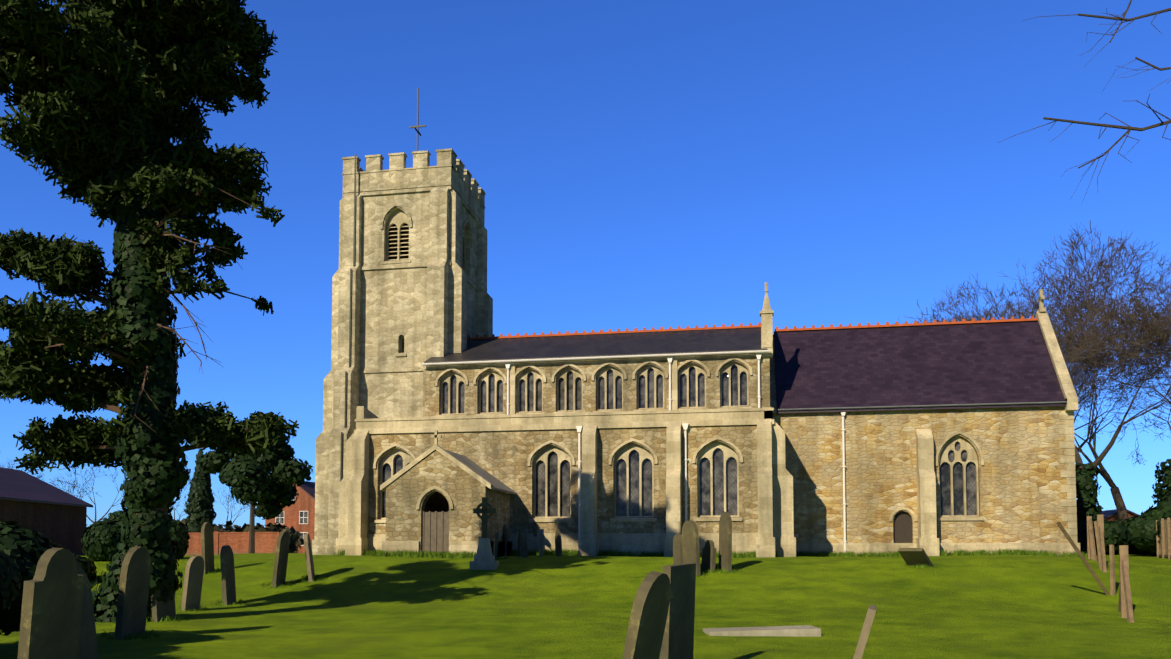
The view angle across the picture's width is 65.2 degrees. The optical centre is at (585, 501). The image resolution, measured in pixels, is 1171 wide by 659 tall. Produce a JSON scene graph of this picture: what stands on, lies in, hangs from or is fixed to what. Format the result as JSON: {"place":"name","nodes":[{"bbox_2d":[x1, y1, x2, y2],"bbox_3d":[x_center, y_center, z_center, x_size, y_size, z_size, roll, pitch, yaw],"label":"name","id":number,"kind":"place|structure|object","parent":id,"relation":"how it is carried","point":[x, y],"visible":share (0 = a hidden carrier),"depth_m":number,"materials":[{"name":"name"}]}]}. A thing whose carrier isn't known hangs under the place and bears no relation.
{"place":"outdoors","nodes":[
{"label":"outdoors","id":0,"kind":"place"},
{"bbox_2d":[0,461,42,479],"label":"tree","id":1,"kind":"object","parent":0,"point":[21,469],"depth_m":109.62,"materials":[{"name":"brown plant"}]},
{"bbox_2d":[51,478,86,498],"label":"tree","id":2,"kind":"object","parent":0,"point":[71,487],"depth_m":115.54,"materials":[{"name":"brown plant"}]},
{"bbox_2d":[340,88,425,480],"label":"tower cross conductor","id":3,"kind":"object","parent":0,"point":[418,133],"visible":0.71,"depth_m":43.44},
{"bbox_2d":[359,190,476,417],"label":"tower walls","id":4,"kind":"structure","parent":0,"point":[393,306],"depth_m":43.72,"materials":[{"name":"beige stone"}]},
{"bbox_2d":[385,450,510,552],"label":"porch walls","id":5,"kind":"structure","parent":0,"point":[464,490],"depth_m":34.34,"materials":[{"name":"beige stone"}]},
{"bbox_2d":[422,511,448,553],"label":"porch gate","id":6,"kind":"structure","parent":5,"relation":"in","point":[435,530],"depth_m":34.28,"materials":[{"name":"wood"}]},
{"bbox_2d":[368,424,772,533],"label":"aisle walls","id":7,"kind":"structure","parent":0,"point":[502,456],"depth_m":36.88,"materials":[{"name":"beige stone"}]},
{"bbox_2d":[425,357,769,416],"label":"nave clerestory walls","id":8,"kind":"structure","parent":7,"relation":"on","point":[432,398],"depth_m":40.42,"materials":[{"name":"beige stone"}]},
{"bbox_2d":[424,327,766,362],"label":"nave roof","id":9,"kind":"structure","parent":8,"relation":"on","point":[689,341],"depth_m":42.00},
{"bbox_2d":[467,316,1037,339],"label":"ridge tiles","id":10,"kind":"object","parent":9,"relation":"on","point":[849,326],"visible":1,"depth_m":43.31,"materials":[{"name":"ceramic"}]},
{"bbox_2d":[425,282,773,416],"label":"nave trim","id":11,"kind":"structure","parent":8,"relation":"attached to","point":[766,314],"depth_m":40.04,"materials":[{"name":"beige stone"}]},
{"bbox_2d":[379,209,978,518],"bbox_3d":[4.348,-6.680,41.435,31.950,15.170,9.430,-1,-3,10],"label":"church window tracery","id":12,"kind":"object","parent":8,"relation":"attached to","point":[398,218],"visible":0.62,"depth_m":38.85,"materials":[{"name":"beige stone"}]},
{"bbox_2d":[382,339,976,517],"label":"windows","id":13,"kind":"structure","parent":12,"relation":"in","point":[705,489],"depth_m":38.82,"materials":[{"name":"grey glass"}]},
{"bbox_2d":[0,553,1170,658],"bbox_3d":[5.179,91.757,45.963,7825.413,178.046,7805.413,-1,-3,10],"label":"ground","id":14,"kind":"structure","parent":0,"point":[948,607],"depth_m":21.23,"materials":[{"name":"green plant"}]},
{"bbox_2d":[0,521,61,635],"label":"shrub","id":15,"kind":"object","parent":14,"relation":"on","point":[23,549],"visible":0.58,"depth_m":13.22,"materials":[{"name":"green plant"}]},
{"bbox_2d":[0,499,86,555],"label":"brick barn walls","id":16,"kind":"structure","parent":14,"relation":"on","point":[64,526],"depth_m":57.04,"materials":[{"name":"red brick"}]},
{"bbox_2d":[0,467,92,506],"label":"shed roof","id":17,"kind":"structure","parent":16,"relation":"on","point":[18,485],"depth_m":57.55,"materials":[{"name":"tile"}]},
{"bbox_2d":[17,547,84,658],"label":"headstone","id":18,"kind":"object","parent":14,"relation":"on","point":[52,607],"visible":1,"depth_m":9.42,"materials":[{"name":"stone"}]},
{"bbox_2d":[73,553,96,581],"bbox_3d":[-16.843,1.979,27.724,3.290,1.710,4.362,-1,-3,10],"label":"shrub","id":19,"kind":"object","parent":14,"relation":"on","point":[87,565],"visible":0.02,"depth_m":28.15,"materials":[{"name":"green plant"}]},
{"bbox_2d":[76,563,98,658],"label":"headstone","id":20,"kind":"object","parent":14,"relation":"on","point":[88,647],"visible":0.22,"depth_m":10.78,"materials":[{"name":"stone"}]},
{"bbox_2d":[50,465,126,522],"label":"tree","id":21,"kind":"object","parent":14,"relation":"on","point":[93,494],"depth_m":101.68,"materials":[{"name":"plant"}]},
{"bbox_2d":[114,546,150,639],"bbox_3d":[-7.952,1.769,16.086,0.110,1.952,0.850,6,1,1],"label":"headstone","id":22,"kind":"object","parent":14,"relation":"on","point":[133,594],"visible":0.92,"depth_m":15.95,"materials":[{"name":"stone"}]},
{"bbox_2d":[81,510,189,561],"bbox_3d":[-16.413,1.420,33.485,3.559,2.277,2.344,1,-3,-25],"label":"bush","id":23,"kind":"object","parent":14,"relation":"on","point":[100,540],"visible":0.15,"depth_m":32.36,"materials":[{"name":"green plant"}]},
{"bbox_2d":[0,0,298,616],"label":"scots pine","id":24,"kind":"object","parent":14,"relation":"on","point":[109,61],"depth_m":19.03,"materials":[{"name":"green plant"}]},
{"bbox_2d":[91,165,190,622],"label":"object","id":25,"kind":"object","parent":24,"relation":"on","point":[145,451],"visible":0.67,"depth_m":19.23,"materials":[{"name":"green plant"}]},
{"bbox_2d":[150,556,175,621],"bbox_3d":[-9.078,1.888,19.630,0.110,2.036,0.750,-7,-7,4],"label":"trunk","id":26,"kind":"object","parent":14,"relation":"on","point":[160,609],"visible":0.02,"depth_m":19.42,"materials":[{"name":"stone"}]},
{"bbox_2d":[169,479,191,519],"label":"tree","id":27,"kind":"object","parent":14,"relation":"on","point":[174,509],"depth_m":112.51,"materials":[{"name":"brown plant"}]},
{"bbox_2d":[181,555,203,610],"bbox_3d":[-9.674,2.191,22.519,0.110,1.726,0.600,9,4,11],"label":"headstone","id":28,"kind":"object","parent":14,"relation":"on","point":[193,582],"visible":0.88,"depth_m":22.41,"materials":[{"name":"stone"}]},
{"bbox_2d":[85,518,303,555],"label":"hedge","id":29,"kind":"object","parent":14,"relation":"on","point":[295,539],"visible":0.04,"depth_m":85.27,"materials":[{"name":"green plant"}]},
{"bbox_2d":[184,448,216,532],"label":"cypress","id":30,"kind":"object","parent":14,"relation":"on","point":[199,510],"visible":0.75,"depth_m":72.23,"materials":[{"name":"green plant"}]},
{"bbox_2d":[201,522,213,573],"bbox_3d":[-12.342,1.680,29.895,0.110,2.010,0.600,-4,-5,5],"label":"headstone","id":31,"kind":"object","parent":14,"relation":"on","point":[207,544],"visible":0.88,"depth_m":29.81,"materials":[{"name":"stone"}]},
{"bbox_2d":[220,545,235,605],"bbox_3d":[-9.509,2.132,24.363,0.110,1.929,0.700,-6,-8,-2],"label":"headstone","id":32,"kind":"object","parent":14,"relation":"on","point":[228,575],"visible":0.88,"depth_m":24.23,"materials":[{"name":"stone"}]},
{"bbox_2d":[213,486,249,523],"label":"tree","id":33,"kind":"object","parent":14,"relation":"on","point":[232,507],"depth_m":127.73,"materials":[{"name":"brown plant"}]},
{"bbox_2d":[184,531,279,555],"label":"brick garden wall","id":34,"kind":"structure","parent":14,"relation":"on","point":[238,542],"depth_m":67.81,"materials":[{"name":"red brick"}]},
{"bbox_2d":[200,420,313,552],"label":"holly tree","id":35,"kind":"object","parent":14,"relation":"on","point":[245,479],"depth_m":61.78,"materials":[{"name":"green plant"}]},
{"bbox_2d":[272,529,289,586],"bbox_3d":[-9.119,1.857,27.390,0.110,2.060,0.750,7,1,3],"label":"headstone","id":36,"kind":"object","parent":14,"relation":"on","point":[281,557],"visible":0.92,"depth_m":27.23,"materials":[{"name":"stone"}]},
{"bbox_2d":[265,485,314,552],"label":"brick house walls","id":37,"kind":"structure","parent":14,"relation":"on","point":[305,501],"depth_m":96.59,"materials":[{"name":"brick"}]},
{"bbox_2d":[275,497,307,545],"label":"window frames","id":38,"kind":"structure","parent":37,"relation":"in","point":[303,517],"depth_m":96.45,"materials":[{"name":"white wood"}]},
{"bbox_2d":[276,498,307,544],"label":"window panes","id":39,"kind":"structure","parent":38,"relation":"in","point":[280,520],"depth_m":96.46,"materials":[{"name":"grey glass"}]},
{"bbox_2d":[296,481,314,499],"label":"house roof","id":40,"kind":"structure","parent":37,"relation":"on","point":[308,487],"depth_m":97.52,"materials":[{"name":"grey tile"}]},
{"bbox_2d":[304,534,314,581],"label":"headstone","id":41,"kind":"object","parent":14,"relation":"on","point":[309,558],"visible":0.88,"depth_m":27.84,"materials":[{"name":"stone"}]},
{"bbox_2d":[312,148,492,554],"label":"church tower","id":42,"kind":"structure","parent":14,"relation":"on","point":[439,181],"depth_m":43.65,"materials":[{"name":"beige stone"}]},
{"bbox_2d":[388,223,408,260],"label":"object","id":43,"kind":"object","parent":42,"relation":"on","point":[396,241],"depth_m":44.34,"materials":[{"name":"black wood"}]},
{"bbox_2d":[380,430,511,556],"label":"porch trim","id":44,"kind":"structure","parent":14,"relation":"on","point":[464,546],"depth_m":34.25,"materials":[{"name":"beige stone"}]},
{"bbox_2d":[469,538,498,569],"bbox_3d":[-3.240,1.815,29.315,0.840,1.250,0.840,0,-3,0],"label":"cross monument base","id":45,"kind":"object","parent":14,"relation":"on","point":[484,558],"visible":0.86,"depth_m":29.02,"materials":[{"name":"grey stone"}]},
{"bbox_2d":[473,497,495,537],"bbox_3d":[-3.240,0.557,29.381,0.720,1.368,0.120,0,-3,0],"label":"cross monument","id":46,"kind":"object","parent":45,"relation":"on","point":[484,510],"visible":0.98,"depth_m":29.33,"materials":[{"name":"grey stone"}]},
{"bbox_2d":[493,532,498,558],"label":"headstone","id":47,"kind":"object","parent":14,"relation":"on","point":[496,538],"visible":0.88,"depth_m":31.70,"materials":[{"name":"stone"}]},
{"bbox_2d":[503,525,506,555],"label":"headstone","id":48,"kind":"object","parent":14,"relation":"on","point":[504,533],"visible":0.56,"depth_m":36.11,"materials":[{"name":"stone"}]},
{"bbox_2d":[517,527,521,556],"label":"headstone","id":49,"kind":"object","parent":14,"relation":"on","point":[518,547],"visible":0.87,"depth_m":35.61,"materials":[{"name":"stone"}]},
{"bbox_2d":[520,533,527,557],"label":"headstone","id":50,"kind":"object","parent":14,"relation":"on","point":[523,546],"visible":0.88,"depth_m":33.04,"materials":[{"name":"stone"}]},
{"bbox_2d":[533,522,536,536],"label":"headstone","id":51,"kind":"object","parent":14,"relation":"on","point":[534,529],"visible":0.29,"depth_m":37.09,"materials":[{"name":"stone"}]},
{"bbox_2d":[539,529,543,556],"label":"headstone","id":52,"kind":"object","parent":14,"relation":"on","point":[541,543],"visible":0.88,"depth_m":33.58,"materials":[{"name":"stone"}]},
{"bbox_2d":[555,530,561,555],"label":"headstone","id":53,"kind":"object","parent":14,"relation":"on","point":[558,545],"visible":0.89,"depth_m":34.71,"materials":[{"name":"stone"}]},
{"bbox_2d":[336,406,795,556],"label":"stone trim","id":54,"kind":"structure","parent":14,"relation":"on","point":[775,528],"depth_m":36.38,"materials":[{"name":"beige stone"}]},
{"bbox_2d":[101,548,1086,639],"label":"grass tufts","id":55,"kind":"object","parent":14,"relation":"on","point":[461,554],"visible":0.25,"depth_m":35.83,"materials":[{"name":"green plant"}]},
{"bbox_2d":[422,350,846,552],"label":"gutters and downpipes","id":56,"kind":"object","parent":14,"relation":"on","point":[685,425],"visible":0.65,"depth_m":39.25,"materials":[{"name":"white metal"}]},
{"bbox_2d":[622,571,670,658],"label":"headstone","id":57,"kind":"object","parent":14,"relation":"on","point":[647,622],"visible":1,"depth_m":9.12,"materials":[{"name":"stone"}]},
{"bbox_2d":[660,563,695,658],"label":"headstone","id":58,"kind":"object","parent":14,"relation":"on","point":[678,640],"visible":1,"depth_m":11.74,"materials":[{"name":"stone"}]},
{"bbox_2d":[673,534,683,564],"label":"headstone","id":59,"kind":"object","parent":14,"relation":"on","point":[678,557],"visible":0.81,"depth_m":27.00,"materials":[{"name":"stone"}]},
{"bbox_2d":[682,520,700,575],"bbox_3d":[3.070,1.521,26.589,0.110,1.920,0.700,-2,-2,-28],"label":"headstone","id":60,"kind":"object","parent":14,"relation":"on","point":[690,541],"visible":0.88,"depth_m":26.47,"materials":[{"name":"stone"}]},
{"bbox_2d":[701,540,715,571],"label":"headstone","id":61,"kind":"object","parent":14,"relation":"on","point":[708,561],"visible":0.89,"depth_m":27.00,"materials":[{"name":"stone"}]},
{"bbox_2d":[719,512,731,571],"bbox_3d":[4.133,1.360,27.042,0.110,2.093,0.600,1,-1,-20],"label":"headstone","id":62,"kind":"object","parent":14,"relation":"on","point":[725,541],"visible":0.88,"depth_m":26.92,"materials":[{"name":"stone"}]},
{"bbox_2d":[703,625,820,636],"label":"ledger slab","id":63,"kind":"structure","parent":14,"relation":"on","point":[804,631],"depth_m":16.24,"materials":[{"name":"stone"}]},
{"bbox_2d":[853,604,876,658],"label":"headstone","id":64,"kind":"object","parent":14,"relation":"on","point":[865,631],"visible":1,"depth_m":10.59,"materials":[{"name":"stone"}]},
{"bbox_2d":[898,548,932,566],"bbox_3d":[9.838,1.770,27.109,0.700,0.110,1.271,-3,-36,40],"label":"headstone","id":65,"kind":"object","parent":14,"relation":"on","point":[913,556],"visible":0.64,"depth_m":26.89,"materials":[{"name":"stone"}]},
{"bbox_2d":[773,289,1079,555],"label":"stone trim","id":66,"kind":"structure","parent":14,"relation":"on","point":[927,540],"depth_m":38.12,"materials":[{"name":"beige stone"}]},
{"bbox_2d":[898,255,1158,346],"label":"tree","id":67,"kind":"object","parent":14,"relation":"on","point":[1034,303],"depth_m":64.07,"materials":[{"name":"brown plant"}]},
{"bbox_2d":[904,231,1170,464],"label":"tree","id":68,"kind":"object","parent":14,"relation":"on","point":[960,318],"depth_m":61.71,"materials":[{"name":"brown plant"}]},
{"bbox_2d":[983,263,1170,450],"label":"tree","id":69,"kind":"object","parent":14,"relation":"on","point":[1083,320],"depth_m":77.58,"materials":[{"name":"brown plant"}]},
{"bbox_2d":[1075,463,1103,553],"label":"ivy tree","id":70,"kind":"object","parent":14,"relation":"on","point":[1086,483],"visible":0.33,"depth_m":50.90,"materials":[{"name":"green plant"}]},
{"bbox_2d":[1056,514,1133,622],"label":"wooden posts","id":71,"kind":"object","parent":14,"relation":"on","point":[1125,608],"visible":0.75,"depth_m":22.44,"materials":[{"name":"brown wood"}]},
{"bbox_2d":[1031,220,1170,550],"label":"tree","id":72,"kind":"object","parent":14,"relation":"on","point":[1100,265],"depth_m":51.73,"materials":[{"name":"brown plant"}]},
{"bbox_2d":[1050,309,1170,520],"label":"tree","id":73,"kind":"object","parent":14,"relation":"on","point":[1110,369],"depth_m":64.46,"materials":[{"name":"brown plant"}]},
{"bbox_2d":[1077,516,1145,554],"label":"hedge","id":74,"kind":"object","parent":14,"relation":"on","point":[1114,534],"visible":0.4,"depth_m":47.82,"materials":[{"name":"green plant"}]},
{"bbox_2d":[1055,274,1170,402],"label":"tree","id":75,"kind":"object","parent":14,"relation":"on","point":[1157,339],"depth_m":47.28,"materials":[{"name":"brown plant"}]},
{"bbox_2d":[1105,512,1134,520],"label":"red shed walls","id":76,"kind":"structure","parent":14,"relation":"on","point":[1113,518],"depth_m":69.16,"materials":[{"name":"red brick"}]},
{"bbox_2d":[1101,509,1139,519],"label":"house roof","id":77,"kind":"structure","parent":76,"relation":"on","point":[1107,513],"depth_m":69.27,"materials":[{"name":"grey tile"}]},
{"bbox_2d":[1071,293,1170,493],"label":"tree","id":78,"kind":"object","parent":14,"relation":"on","point":[1120,383],"depth_m":67.39,"materials":[{"name":"brown plant"}]},
{"bbox_2d":[1123,516,1158,555],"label":"bush","id":79,"kind":"object","parent":14,"relation":"on","point":[1141,534],"visible":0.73,"depth_m":43.73,"materials":[{"name":"green plant"}]},
{"bbox_2d":[1140,500,1170,539],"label":"bush","id":80,"kind":"object","parent":14,"relation":"on","point":[1160,510],"visible":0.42,"depth_m":43.44,"materials":[{"name":"green plant"}]},
{"bbox_2d":[1151,459,1170,504],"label":"ivy tree","id":81,"kind":"object","parent":14,"relation":"on","point":[1160,492],"visible":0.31,"depth_m":59.07,"materials":[{"name":"green plant"}]},
{"bbox_2d":[1156,518,1170,559],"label":"closeboard fence","id":82,"kind":"object","parent":14,"relation":"on","point":[1163,545],"visible":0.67,"depth_m":41.02,"materials":[{"name":"brown wood"}]},
{"bbox_2d":[0,0,1170,528],"label":"sky","id":83,"kind":"structure","parent":0,"point":[639,164],"materials":[{"name":"blue"}]},
{"bbox_2d":[385,401,1066,494],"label":"lead roofs","id":84,"kind":"structure","parent":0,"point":[498,485],"depth_m":37.66,"materials":[{"name":"grey metal"}]},
{"bbox_2d":[770,335,1075,542],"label":"chancel walls","id":85,"kind":"structure","parent":0,"point":[1021,481],"depth_m":38.90,"materials":[{"name":"beige stone"}]},
{"bbox_2d":[893,511,911,542],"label":"church doors","id":86,"kind":"structure","parent":85,"relation":"in","point":[902,526],"depth_m":39.00,"materials":[{"name":"brown wood"}]},
{"bbox_2d":[774,321,1065,412],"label":"roof","id":87,"kind":"structure","parent":85,"relation":"on","point":[998,362],"depth_m":40.47,"materials":[{"name":"purple tile"}]},
{"bbox_2d":[998,0,1170,204],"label":"overhanging twigs","id":88,"kind":"object","parent":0,"point":[1127,127],"visible":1,"depth_m":8.75,"materials":[{"name":"brown plant"}]}
]}

